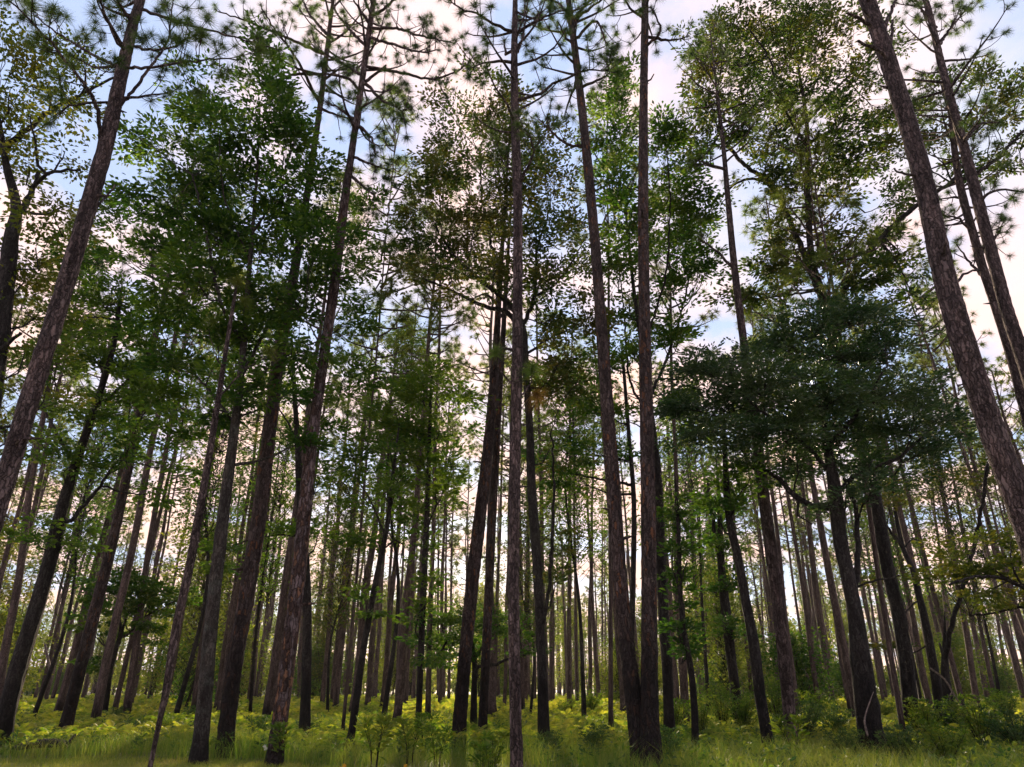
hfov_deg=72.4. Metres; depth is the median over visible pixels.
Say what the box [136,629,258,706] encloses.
young tree
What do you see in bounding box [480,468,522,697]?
pine tree
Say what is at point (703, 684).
pine tree
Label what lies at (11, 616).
pine tree
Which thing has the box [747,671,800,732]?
shrub
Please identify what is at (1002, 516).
pine tree
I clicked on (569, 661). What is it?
pine tree
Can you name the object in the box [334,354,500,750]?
oak tree
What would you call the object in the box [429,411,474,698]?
pine tree
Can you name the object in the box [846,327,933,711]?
pine tree
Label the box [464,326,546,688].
pine tree
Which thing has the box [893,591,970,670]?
young tree
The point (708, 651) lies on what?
pine tree
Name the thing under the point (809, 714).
shrub
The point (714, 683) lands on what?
young tree
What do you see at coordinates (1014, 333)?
pine tree
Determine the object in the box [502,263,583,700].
pine tree
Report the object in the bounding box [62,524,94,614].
pine tree
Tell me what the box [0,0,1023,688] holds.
sky
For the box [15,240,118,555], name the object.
pine tree
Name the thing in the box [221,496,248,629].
pine tree
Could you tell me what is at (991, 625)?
pine tree
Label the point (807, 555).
pine tree
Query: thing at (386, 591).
pine tree
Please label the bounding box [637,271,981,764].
evergreen oak
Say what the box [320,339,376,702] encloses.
pine tree
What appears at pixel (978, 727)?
shrub
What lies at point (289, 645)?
pine tree
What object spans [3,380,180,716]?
oak tree
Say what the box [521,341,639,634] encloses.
oak tree
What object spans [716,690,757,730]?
shrub
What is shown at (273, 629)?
young tree
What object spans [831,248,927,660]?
pine tree
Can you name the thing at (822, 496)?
pine tree
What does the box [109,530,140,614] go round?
pine tree
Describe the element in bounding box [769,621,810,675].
young tree
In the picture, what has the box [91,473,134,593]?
pine tree
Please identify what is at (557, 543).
pine tree
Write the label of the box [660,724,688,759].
shrub
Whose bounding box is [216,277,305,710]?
pine tree
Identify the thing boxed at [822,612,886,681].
young tree
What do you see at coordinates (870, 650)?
young tree
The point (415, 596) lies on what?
young tree
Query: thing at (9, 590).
young tree
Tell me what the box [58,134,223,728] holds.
pine tree
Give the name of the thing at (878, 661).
pine tree
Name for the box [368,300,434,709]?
pine tree
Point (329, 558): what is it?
pine tree
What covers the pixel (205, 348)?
pine tree
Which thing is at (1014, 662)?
pine tree
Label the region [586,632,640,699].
young tree
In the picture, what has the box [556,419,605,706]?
pine tree
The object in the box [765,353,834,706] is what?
pine tree
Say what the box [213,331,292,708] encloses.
pine tree
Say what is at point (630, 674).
pine tree
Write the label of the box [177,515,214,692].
pine tree
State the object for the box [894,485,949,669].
pine tree
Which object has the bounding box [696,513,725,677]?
pine tree
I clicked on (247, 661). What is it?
young tree
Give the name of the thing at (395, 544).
oak tree
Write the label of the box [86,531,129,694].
pine tree
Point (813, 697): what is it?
shrub
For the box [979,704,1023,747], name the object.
shrub
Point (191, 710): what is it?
shrub
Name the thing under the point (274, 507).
pine tree
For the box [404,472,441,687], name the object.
pine tree
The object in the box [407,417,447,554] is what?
pine tree
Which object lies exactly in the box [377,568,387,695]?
pine tree
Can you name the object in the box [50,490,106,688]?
pine tree
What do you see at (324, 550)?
pine tree
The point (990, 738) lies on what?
herb layer
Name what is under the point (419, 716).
leafy plant
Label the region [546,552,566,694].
pine tree
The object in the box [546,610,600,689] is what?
young tree
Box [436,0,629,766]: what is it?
pine tree
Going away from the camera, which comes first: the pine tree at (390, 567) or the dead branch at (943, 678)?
the dead branch at (943, 678)
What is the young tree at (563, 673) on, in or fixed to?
on the ground at (88, 694)
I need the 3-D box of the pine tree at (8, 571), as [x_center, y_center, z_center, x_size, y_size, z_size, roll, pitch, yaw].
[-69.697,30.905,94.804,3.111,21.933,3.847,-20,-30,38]
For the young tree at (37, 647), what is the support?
on the ground at (88, 694)
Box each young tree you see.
[0,509,66,648]
[0,603,53,670]
[0,608,68,699]
[23,665,59,695]
[40,663,88,694]
[61,609,129,693]
[119,510,279,707]
[122,616,188,696]
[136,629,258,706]
[170,595,219,669]
[170,637,190,691]
[181,574,265,663]
[239,625,273,699]
[240,621,272,695]
[260,616,299,683]
[262,669,292,694]
[264,640,353,698]
[295,627,355,688]
[298,595,357,695]
[317,651,366,695]
[342,655,367,693]
[346,605,432,695]
[365,591,446,686]
[381,613,436,695]
[435,577,508,696]
[469,663,508,695]
[500,633,532,694]
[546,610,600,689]
[555,650,580,688]
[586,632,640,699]
[598,593,688,679]
[636,617,640,661]
[638,638,679,694]
[657,565,740,676]
[675,559,801,693]
[688,656,754,702]
[707,586,769,663]
[729,623,845,708]
[736,620,773,682]
[736,641,774,695]
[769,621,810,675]
[821,657,884,696]
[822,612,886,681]
[866,626,883,676]
[886,665,930,696]
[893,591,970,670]
[894,631,968,689]
[909,590,968,664]
[914,628,998,699]
[914,645,940,695]
[916,587,975,672]
[956,629,1023,695]
[966,663,1017,697]
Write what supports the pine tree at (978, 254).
on the ground at (88, 694)
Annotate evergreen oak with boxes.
[408,598,552,730]
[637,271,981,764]
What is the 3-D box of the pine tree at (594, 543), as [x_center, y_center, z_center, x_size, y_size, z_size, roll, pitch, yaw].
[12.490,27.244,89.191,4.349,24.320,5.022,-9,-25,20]
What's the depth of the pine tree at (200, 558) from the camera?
68.38 m
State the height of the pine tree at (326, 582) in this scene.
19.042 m
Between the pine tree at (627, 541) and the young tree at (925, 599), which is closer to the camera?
the pine tree at (627, 541)
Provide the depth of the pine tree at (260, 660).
63.23 m
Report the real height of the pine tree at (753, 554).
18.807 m
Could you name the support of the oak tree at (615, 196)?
on the ground at (88, 694)
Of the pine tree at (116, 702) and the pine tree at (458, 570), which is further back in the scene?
the pine tree at (458, 570)
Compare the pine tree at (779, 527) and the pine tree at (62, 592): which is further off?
the pine tree at (62, 592)
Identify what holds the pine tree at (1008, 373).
on the ground at (88, 694)
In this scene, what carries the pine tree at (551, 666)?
on the ground at (88, 694)
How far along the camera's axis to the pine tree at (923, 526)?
67.98 m
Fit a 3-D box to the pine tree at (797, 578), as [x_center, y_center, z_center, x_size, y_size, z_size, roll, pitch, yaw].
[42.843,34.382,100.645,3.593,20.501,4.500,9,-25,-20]
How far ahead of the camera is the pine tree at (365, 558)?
70.01 m
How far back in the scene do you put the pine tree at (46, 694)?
53.07 m
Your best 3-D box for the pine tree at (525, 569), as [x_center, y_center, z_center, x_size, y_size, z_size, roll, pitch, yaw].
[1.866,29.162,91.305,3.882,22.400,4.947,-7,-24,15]
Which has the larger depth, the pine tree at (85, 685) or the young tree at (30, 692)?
the young tree at (30, 692)
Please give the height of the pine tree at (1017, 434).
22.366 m
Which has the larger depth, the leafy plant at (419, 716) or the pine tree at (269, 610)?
the pine tree at (269, 610)
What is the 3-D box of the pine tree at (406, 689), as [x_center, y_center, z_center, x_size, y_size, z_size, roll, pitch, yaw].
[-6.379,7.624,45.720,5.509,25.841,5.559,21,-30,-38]
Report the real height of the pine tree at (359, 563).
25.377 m
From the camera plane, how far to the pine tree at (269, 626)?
71.62 m
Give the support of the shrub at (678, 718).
on the ground at (88, 694)
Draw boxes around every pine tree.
[0,0,286,532]
[0,209,112,698]
[0,293,41,424]
[0,331,71,519]
[0,334,86,592]
[0,365,91,648]
[0,389,52,506]
[0,413,75,631]
[0,478,52,585]
[0,486,24,557]
[0,545,25,600]
[0,545,32,608]
[1,350,27,430]
[1,381,22,470]
[2,471,41,570]
[10,540,42,649]
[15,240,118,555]
[17,285,139,709]
[21,408,95,697]
[27,529,61,572]
[29,469,75,588]
[32,523,88,692]
[33,442,104,697]
[37,392,123,698]
[44,411,113,699]
[50,449,130,699]
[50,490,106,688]
[53,252,194,713]
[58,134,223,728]
[61,523,101,672]
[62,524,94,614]
[69,285,186,685]
[81,436,155,700]
[86,411,154,529]
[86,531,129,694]
[90,142,246,726]
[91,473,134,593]
[106,506,142,607]
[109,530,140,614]
[110,254,221,715]
[111,536,142,682]
[112,308,220,710]
[114,501,149,563]
[132,404,208,702]
[132,507,179,635]
[133,519,170,579]
[135,421,205,696]
[145,555,177,694]
[147,272,357,766]
[147,489,198,698]
[165,286,268,709]
[173,533,204,694]
[175,235,286,709]
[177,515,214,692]
[186,419,245,693]
[186,485,217,637]
[209,0,392,759]
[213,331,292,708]
[213,444,251,697]
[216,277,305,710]
[220,481,246,604]
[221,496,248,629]
[237,368,293,707]
[243,510,283,694]
[254,427,294,696]
[255,513,288,644]
[258,500,290,696]
[259,417,295,632]
[262,165,382,717]
[263,0,490,766]
[271,361,342,711]
[275,487,324,542]
[286,453,332,697]
[293,537,317,694]
[301,363,346,556]
[310,470,349,664]
[312,440,346,642]
[312,544,341,643]
[316,479,351,687]
[319,539,340,592]
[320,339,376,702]
[321,375,377,702]
[322,79,444,729]
[323,553,339,612]
[328,301,399,709]
[336,513,362,696]
[341,509,377,619]
[341,547,363,627]
[345,474,374,695]
[348,327,419,712]
[350,509,374,597]
[358,443,390,697]
[359,303,422,708]
[367,438,398,702]
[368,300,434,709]
[368,474,401,696]
[373,454,410,655]
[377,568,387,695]
[379,457,422,690]
[380,331,462,702]
[382,572,403,635]
[384,207,477,726]
[395,491,428,589]
[396,141,494,714]
[400,500,430,692]
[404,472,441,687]
[407,341,483,705]
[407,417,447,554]
[407,461,441,698]
[417,414,463,697]
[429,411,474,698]
[429,516,456,600]
[435,470,462,699]
[435,534,462,588]
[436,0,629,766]
[443,275,528,716]
[447,438,486,575]
[449,83,550,752]
[452,512,472,600]
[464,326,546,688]
[471,354,543,716]
[477,111,552,739]
[478,289,553,714]
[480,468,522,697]
[493,573,504,609]
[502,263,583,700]
[502,442,550,696]
[503,400,552,699]
[519,0,640,766]
[519,527,533,603]
[519,550,531,688]
[521,411,560,698]
[534,315,601,713]
[535,344,602,707]
[537,414,572,700]
[537,427,571,699]
[544,523,560,614]
[544,536,562,605]
[545,497,581,694]
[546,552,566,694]
[549,61,678,737]
[549,502,583,693]
[555,536,573,695]
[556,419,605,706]
[574,377,620,699]
[578,339,630,711]
[582,484,608,695]
[584,559,605,648]
[593,506,608,690]
[599,499,630,552]
[600,416,640,685]
[603,0,703,766]
[612,308,676,707]
[624,180,721,723]
[625,549,638,598]
[626,485,669,662]
[634,385,684,704]
[652,362,693,703]
[661,443,687,649]
[662,417,708,693]
[662,460,685,535]
[667,6,799,756]
[667,361,714,700]
[670,381,723,694]
[677,380,724,655]
[680,437,739,690]
[696,347,760,706]
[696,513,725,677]
[699,405,740,589]
[723,523,744,694]
[725,515,753,552]
[726,187,854,716]
[729,285,807,710]
[730,412,788,682]
[732,449,771,682]
[734,447,786,678]
[737,301,820,703]
[739,543,760,614]
[740,477,784,679]
[742,540,764,638]
[744,93,912,736]
[747,525,771,660]
[749,454,787,684]
[751,258,850,711]
[753,573,771,636]
[754,412,812,696]
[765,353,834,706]
[765,508,789,565]
[778,475,821,695]
[778,478,826,693]
[779,478,822,693]
[782,451,834,637]
[787,502,828,620]
[787,549,809,596]
[793,501,837,691]
[795,553,821,626]
[805,424,864,558]
[811,366,884,698]
[820,493,852,562]
[822,456,867,575]
[823,458,886,696]
[828,539,841,589]
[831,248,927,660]
[838,275,964,704]
[846,0,1023,563]
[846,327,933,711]
[846,484,887,697]
[847,464,897,660]
[847,475,893,695]
[851,446,922,689]
[851,515,888,660]
[856,438,918,698]
[858,420,923,693]
[861,220,1023,634]
[862,0,1023,386]
[887,453,954,700]
[888,461,940,673]
[894,322,979,707]
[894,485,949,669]
[897,60,1023,428]
[900,318,995,701]
[907,412,989,696]
[909,275,1023,667]
[910,426,967,689]
[911,442,964,697]
[925,483,979,692]
[934,427,1023,698]
[937,533,965,626]
[949,431,1011,695]
[955,409,1023,640]
[959,504,1013,669]
[961,477,1023,686]
[964,560,1003,688]
[967,420,1023,601]
[972,366,1023,474]
[973,532,1017,686]
[984,488,1023,613]
[985,414,1023,500]
[987,460,1023,589]
[989,351,1023,432]
[991,582,1019,663]
[1013,408,1023,462]
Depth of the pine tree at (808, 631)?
40.23 m
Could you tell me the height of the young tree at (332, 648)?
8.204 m
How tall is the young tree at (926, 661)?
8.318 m
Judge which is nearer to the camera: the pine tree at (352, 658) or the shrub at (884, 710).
the shrub at (884, 710)
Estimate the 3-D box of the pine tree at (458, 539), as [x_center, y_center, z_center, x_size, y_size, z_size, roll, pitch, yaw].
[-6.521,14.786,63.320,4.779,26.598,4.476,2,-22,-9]
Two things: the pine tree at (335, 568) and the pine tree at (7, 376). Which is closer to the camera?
the pine tree at (7, 376)
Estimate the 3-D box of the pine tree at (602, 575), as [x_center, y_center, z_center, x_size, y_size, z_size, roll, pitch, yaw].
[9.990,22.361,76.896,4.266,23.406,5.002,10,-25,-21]
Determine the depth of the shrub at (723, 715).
23.46 m
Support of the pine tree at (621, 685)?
on the ground at (88, 694)
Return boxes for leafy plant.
[268,720,295,766]
[353,713,395,766]
[394,716,429,766]
[412,712,439,754]
[421,724,456,766]
[465,740,494,766]
[473,729,509,766]
[769,713,810,756]
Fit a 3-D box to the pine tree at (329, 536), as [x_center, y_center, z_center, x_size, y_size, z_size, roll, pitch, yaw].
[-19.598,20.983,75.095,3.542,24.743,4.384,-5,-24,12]
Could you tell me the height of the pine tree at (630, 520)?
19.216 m
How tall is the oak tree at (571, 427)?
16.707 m
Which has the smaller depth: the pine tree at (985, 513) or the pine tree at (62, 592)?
the pine tree at (985, 513)
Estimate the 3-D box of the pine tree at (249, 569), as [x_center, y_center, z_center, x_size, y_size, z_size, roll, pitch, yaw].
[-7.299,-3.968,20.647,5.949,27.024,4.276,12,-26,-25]
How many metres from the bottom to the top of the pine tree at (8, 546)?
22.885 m
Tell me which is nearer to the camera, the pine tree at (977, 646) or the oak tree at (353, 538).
the oak tree at (353, 538)
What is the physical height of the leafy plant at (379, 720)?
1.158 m
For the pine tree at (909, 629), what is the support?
on the ground at (88, 694)
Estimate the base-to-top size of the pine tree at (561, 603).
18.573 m
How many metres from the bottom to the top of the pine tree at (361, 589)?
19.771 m
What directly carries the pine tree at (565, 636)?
on the ground at (88, 694)
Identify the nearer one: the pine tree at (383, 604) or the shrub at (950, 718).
the shrub at (950, 718)
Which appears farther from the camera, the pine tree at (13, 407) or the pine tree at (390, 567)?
the pine tree at (390, 567)
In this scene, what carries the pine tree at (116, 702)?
on the ground at (88, 694)
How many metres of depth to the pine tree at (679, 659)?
46.68 m
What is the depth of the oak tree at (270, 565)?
36.79 m
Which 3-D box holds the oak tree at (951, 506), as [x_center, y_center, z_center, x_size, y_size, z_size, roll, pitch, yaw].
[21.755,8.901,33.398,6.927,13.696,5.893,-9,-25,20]
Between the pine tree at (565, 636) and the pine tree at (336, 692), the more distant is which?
the pine tree at (565, 636)
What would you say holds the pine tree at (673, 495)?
on the ground at (88, 694)
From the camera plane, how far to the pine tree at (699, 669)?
52.55 m
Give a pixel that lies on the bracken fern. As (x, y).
(142, 703)
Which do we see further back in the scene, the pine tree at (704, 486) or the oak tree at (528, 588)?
the pine tree at (704, 486)
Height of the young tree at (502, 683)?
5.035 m
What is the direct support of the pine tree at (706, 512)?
on the ground at (88, 694)
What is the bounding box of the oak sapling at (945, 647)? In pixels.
[939,439,1016,723]
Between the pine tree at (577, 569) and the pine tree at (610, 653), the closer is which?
the pine tree at (610, 653)
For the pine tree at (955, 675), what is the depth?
35.47 m
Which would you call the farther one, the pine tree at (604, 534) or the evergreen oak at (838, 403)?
the pine tree at (604, 534)
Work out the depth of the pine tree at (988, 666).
43.21 m
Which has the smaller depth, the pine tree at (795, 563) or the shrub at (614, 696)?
the shrub at (614, 696)
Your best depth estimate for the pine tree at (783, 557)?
89.03 m
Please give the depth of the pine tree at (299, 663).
58.05 m
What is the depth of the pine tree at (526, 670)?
46.54 m
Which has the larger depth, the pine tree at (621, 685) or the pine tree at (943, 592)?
the pine tree at (943, 592)
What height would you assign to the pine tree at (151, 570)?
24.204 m
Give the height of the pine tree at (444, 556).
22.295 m
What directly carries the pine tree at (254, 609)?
on the ground at (88, 694)
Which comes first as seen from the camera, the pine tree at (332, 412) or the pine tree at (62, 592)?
the pine tree at (332, 412)
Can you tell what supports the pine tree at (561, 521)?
on the ground at (88, 694)
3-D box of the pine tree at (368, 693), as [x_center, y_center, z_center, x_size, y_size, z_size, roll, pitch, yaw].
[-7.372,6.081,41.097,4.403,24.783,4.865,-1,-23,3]
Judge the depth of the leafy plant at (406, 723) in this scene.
14.41 m
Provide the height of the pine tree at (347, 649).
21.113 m
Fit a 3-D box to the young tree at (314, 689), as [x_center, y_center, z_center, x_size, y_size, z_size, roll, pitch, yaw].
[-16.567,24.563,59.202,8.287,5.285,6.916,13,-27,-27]
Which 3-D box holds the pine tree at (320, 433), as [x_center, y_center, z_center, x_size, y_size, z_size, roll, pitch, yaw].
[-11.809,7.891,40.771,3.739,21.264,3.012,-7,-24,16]
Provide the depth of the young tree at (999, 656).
60.83 m
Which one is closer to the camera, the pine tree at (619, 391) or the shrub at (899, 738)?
the shrub at (899, 738)
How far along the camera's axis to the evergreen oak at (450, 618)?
25.30 m
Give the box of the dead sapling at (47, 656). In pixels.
[44,644,50,669]
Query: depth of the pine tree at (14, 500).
62.71 m
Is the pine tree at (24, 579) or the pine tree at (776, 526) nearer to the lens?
the pine tree at (776, 526)
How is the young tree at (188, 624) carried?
on the ground at (88, 694)
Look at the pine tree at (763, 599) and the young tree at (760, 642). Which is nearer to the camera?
the young tree at (760, 642)
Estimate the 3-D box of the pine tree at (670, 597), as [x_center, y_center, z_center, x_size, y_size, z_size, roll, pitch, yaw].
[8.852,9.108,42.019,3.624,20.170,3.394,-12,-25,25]
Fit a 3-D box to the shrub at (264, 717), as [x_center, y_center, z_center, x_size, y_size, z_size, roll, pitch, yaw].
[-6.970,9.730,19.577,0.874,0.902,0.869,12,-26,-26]
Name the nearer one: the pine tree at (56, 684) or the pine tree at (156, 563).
the pine tree at (156, 563)
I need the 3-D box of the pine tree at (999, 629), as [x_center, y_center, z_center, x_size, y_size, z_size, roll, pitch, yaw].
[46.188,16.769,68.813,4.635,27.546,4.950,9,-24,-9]
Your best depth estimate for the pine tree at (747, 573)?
105.49 m
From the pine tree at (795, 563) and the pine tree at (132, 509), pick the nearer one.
the pine tree at (132, 509)
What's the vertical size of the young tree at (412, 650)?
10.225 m
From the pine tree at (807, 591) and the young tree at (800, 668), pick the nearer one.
the young tree at (800, 668)
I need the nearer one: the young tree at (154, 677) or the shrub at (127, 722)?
the shrub at (127, 722)
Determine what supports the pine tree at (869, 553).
on the ground at (88, 694)
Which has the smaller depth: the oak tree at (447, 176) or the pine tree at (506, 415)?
the oak tree at (447, 176)
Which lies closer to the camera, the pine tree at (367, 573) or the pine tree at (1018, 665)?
the pine tree at (367, 573)
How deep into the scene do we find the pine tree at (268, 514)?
44.51 m
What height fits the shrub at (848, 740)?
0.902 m
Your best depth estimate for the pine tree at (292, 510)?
74.56 m
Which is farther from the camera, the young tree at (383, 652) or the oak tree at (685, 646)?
the young tree at (383, 652)
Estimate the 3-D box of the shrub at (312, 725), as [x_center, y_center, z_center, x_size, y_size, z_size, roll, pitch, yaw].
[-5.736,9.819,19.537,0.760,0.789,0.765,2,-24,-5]
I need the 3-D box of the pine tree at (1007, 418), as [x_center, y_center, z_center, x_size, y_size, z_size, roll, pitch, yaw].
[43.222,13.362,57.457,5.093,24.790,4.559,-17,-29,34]
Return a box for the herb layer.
[0,702,1023,766]
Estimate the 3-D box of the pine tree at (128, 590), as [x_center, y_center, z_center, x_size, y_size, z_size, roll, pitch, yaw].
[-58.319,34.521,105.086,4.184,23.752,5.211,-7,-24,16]
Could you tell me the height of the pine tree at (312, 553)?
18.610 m
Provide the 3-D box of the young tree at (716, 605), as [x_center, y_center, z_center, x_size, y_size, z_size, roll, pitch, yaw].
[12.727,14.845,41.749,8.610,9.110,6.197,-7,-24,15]
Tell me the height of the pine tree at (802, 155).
22.234 m
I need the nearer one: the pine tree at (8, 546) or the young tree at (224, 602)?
the pine tree at (8, 546)
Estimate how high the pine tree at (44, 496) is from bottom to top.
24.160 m
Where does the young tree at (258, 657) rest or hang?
on the ground at (88, 694)
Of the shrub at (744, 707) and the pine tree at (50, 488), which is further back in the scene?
the pine tree at (50, 488)
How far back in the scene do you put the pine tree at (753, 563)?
101.55 m
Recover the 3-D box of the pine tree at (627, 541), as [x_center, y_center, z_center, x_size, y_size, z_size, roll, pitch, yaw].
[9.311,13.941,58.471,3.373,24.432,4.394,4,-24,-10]
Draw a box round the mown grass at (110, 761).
[0,754,530,766]
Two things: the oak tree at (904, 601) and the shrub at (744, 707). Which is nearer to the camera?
the shrub at (744, 707)
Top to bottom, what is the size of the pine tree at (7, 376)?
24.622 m
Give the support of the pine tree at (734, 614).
on the ground at (88, 694)
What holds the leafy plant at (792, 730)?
on the ground at (88, 694)
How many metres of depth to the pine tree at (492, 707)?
37.16 m
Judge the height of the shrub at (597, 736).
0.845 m
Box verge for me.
[0,761,234,766]
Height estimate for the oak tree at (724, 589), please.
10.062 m
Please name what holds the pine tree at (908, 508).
on the ground at (88, 694)
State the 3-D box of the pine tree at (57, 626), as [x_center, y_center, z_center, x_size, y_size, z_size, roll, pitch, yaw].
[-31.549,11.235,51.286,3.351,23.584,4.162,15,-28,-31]
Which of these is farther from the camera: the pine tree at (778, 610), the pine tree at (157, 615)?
the pine tree at (157, 615)
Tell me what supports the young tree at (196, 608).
on the ground at (88, 694)
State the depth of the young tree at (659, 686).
82.51 m
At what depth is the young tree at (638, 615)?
71.94 m
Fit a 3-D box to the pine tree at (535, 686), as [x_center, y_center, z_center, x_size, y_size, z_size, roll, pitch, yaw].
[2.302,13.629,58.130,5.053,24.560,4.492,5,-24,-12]
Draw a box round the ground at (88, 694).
[0,689,1012,766]
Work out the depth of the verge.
14.35 m
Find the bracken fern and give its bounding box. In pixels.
[0,693,1023,753]
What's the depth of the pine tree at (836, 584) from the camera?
93.37 m
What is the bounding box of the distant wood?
[1,536,1023,695]
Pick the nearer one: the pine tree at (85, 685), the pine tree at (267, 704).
the pine tree at (267, 704)
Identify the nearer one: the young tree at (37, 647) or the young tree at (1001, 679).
the young tree at (37, 647)
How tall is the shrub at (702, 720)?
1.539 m
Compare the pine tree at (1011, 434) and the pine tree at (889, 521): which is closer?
the pine tree at (1011, 434)
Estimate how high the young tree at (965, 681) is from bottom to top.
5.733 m
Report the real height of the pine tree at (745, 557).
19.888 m
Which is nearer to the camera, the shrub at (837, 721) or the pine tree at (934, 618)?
the shrub at (837, 721)
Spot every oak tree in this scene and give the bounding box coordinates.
[0,1,126,489]
[0,174,224,753]
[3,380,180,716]
[58,565,203,716]
[86,9,364,764]
[143,331,318,715]
[193,178,401,743]
[203,409,350,711]
[271,458,392,711]
[325,320,478,714]
[325,423,423,756]
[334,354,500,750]
[372,48,636,754]
[494,484,587,713]
[504,352,640,715]
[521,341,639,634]
[574,49,747,741]
[621,388,760,716]
[636,472,722,761]
[670,0,1023,747]
[688,459,771,725]
[691,437,788,759]
[811,444,952,701]
[858,463,945,718]
[890,437,1017,718]
[898,525,1023,616]
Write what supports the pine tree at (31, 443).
on the ground at (88, 694)
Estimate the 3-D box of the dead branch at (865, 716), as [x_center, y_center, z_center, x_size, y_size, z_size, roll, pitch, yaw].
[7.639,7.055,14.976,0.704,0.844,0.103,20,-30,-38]
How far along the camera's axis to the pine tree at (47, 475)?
50.56 m
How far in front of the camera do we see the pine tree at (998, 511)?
67.50 m
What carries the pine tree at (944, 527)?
on the ground at (88, 694)
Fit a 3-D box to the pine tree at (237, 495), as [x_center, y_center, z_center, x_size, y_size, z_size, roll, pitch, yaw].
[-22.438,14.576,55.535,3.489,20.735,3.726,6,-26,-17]
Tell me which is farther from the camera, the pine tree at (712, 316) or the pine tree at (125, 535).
the pine tree at (125, 535)
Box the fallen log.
[13,734,75,749]
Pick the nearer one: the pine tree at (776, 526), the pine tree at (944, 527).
the pine tree at (776, 526)
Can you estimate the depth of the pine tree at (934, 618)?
58.33 m
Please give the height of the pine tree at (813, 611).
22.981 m
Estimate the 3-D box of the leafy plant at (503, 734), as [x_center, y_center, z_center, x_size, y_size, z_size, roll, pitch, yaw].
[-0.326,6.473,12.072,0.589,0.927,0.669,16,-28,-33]
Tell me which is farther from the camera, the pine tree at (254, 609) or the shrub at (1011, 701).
the pine tree at (254, 609)
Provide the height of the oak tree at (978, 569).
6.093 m
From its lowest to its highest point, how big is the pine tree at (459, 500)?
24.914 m
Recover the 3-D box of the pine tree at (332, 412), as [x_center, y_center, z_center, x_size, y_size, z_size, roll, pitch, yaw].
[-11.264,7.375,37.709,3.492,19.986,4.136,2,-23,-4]
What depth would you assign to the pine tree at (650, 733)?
16.15 m
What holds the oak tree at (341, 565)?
on the ground at (88, 694)
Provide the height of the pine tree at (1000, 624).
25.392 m
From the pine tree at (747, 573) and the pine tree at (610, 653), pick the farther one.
the pine tree at (747, 573)
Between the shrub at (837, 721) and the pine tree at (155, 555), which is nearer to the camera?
the shrub at (837, 721)
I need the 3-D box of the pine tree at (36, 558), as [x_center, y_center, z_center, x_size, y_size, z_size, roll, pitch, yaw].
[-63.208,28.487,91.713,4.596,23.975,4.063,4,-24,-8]
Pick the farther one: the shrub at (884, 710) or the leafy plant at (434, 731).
the shrub at (884, 710)
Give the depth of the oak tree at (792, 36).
26.28 m
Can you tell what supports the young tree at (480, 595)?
on the ground at (88, 694)
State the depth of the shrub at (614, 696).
46.75 m
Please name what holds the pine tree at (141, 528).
on the ground at (88, 694)
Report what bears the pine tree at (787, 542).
on the ground at (88, 694)
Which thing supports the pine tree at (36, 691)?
on the ground at (88, 694)
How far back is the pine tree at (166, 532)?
57.05 m
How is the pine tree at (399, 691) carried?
on the ground at (88, 694)
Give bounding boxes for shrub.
[110,706,129,718]
[117,718,140,727]
[162,715,182,726]
[183,705,195,717]
[246,715,270,736]
[296,720,323,735]
[535,729,562,751]
[557,698,577,714]
[574,688,603,709]
[574,722,608,756]
[601,690,619,701]
[659,697,690,726]
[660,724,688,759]
[679,694,718,733]
[699,679,741,727]
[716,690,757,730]
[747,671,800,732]
[770,698,824,745]
[795,687,835,721]
[813,703,854,739]
[823,726,864,756]
[867,721,923,764]
[878,699,895,714]
[902,695,951,732]
[914,717,970,763]
[922,696,973,736]
[942,693,1007,754]
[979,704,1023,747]
[984,686,1021,716]
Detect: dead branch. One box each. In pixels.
[864,692,873,735]
[930,668,967,712]
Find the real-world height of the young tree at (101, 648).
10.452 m
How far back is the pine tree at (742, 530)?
86.28 m
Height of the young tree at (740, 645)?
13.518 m
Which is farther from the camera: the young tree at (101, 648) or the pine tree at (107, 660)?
the young tree at (101, 648)
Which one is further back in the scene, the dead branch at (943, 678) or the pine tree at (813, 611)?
the pine tree at (813, 611)
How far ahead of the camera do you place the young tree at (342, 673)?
76.60 m
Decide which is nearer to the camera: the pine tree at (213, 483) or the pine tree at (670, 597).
the pine tree at (670, 597)
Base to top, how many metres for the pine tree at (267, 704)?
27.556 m
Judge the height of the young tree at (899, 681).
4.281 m
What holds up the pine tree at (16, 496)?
on the ground at (88, 694)
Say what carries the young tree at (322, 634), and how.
on the ground at (88, 694)
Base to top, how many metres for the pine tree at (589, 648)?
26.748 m
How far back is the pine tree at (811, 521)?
56.99 m
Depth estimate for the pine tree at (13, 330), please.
41.42 m
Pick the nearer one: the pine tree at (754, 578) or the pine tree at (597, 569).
the pine tree at (754, 578)
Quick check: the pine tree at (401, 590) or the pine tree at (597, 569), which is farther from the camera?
the pine tree at (597, 569)
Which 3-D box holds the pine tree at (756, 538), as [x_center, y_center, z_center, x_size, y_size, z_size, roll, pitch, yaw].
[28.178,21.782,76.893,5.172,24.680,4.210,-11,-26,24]
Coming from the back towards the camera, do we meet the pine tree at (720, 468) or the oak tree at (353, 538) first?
the pine tree at (720, 468)
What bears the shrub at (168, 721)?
on the ground at (88, 694)
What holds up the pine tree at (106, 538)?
on the ground at (88, 694)
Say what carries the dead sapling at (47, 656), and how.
on the ground at (88, 694)
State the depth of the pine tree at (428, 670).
31.25 m
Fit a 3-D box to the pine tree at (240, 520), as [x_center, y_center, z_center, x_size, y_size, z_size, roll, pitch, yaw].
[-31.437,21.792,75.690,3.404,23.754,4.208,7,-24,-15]
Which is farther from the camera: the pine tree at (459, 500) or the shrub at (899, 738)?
the pine tree at (459, 500)
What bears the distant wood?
on the ground at (88, 694)

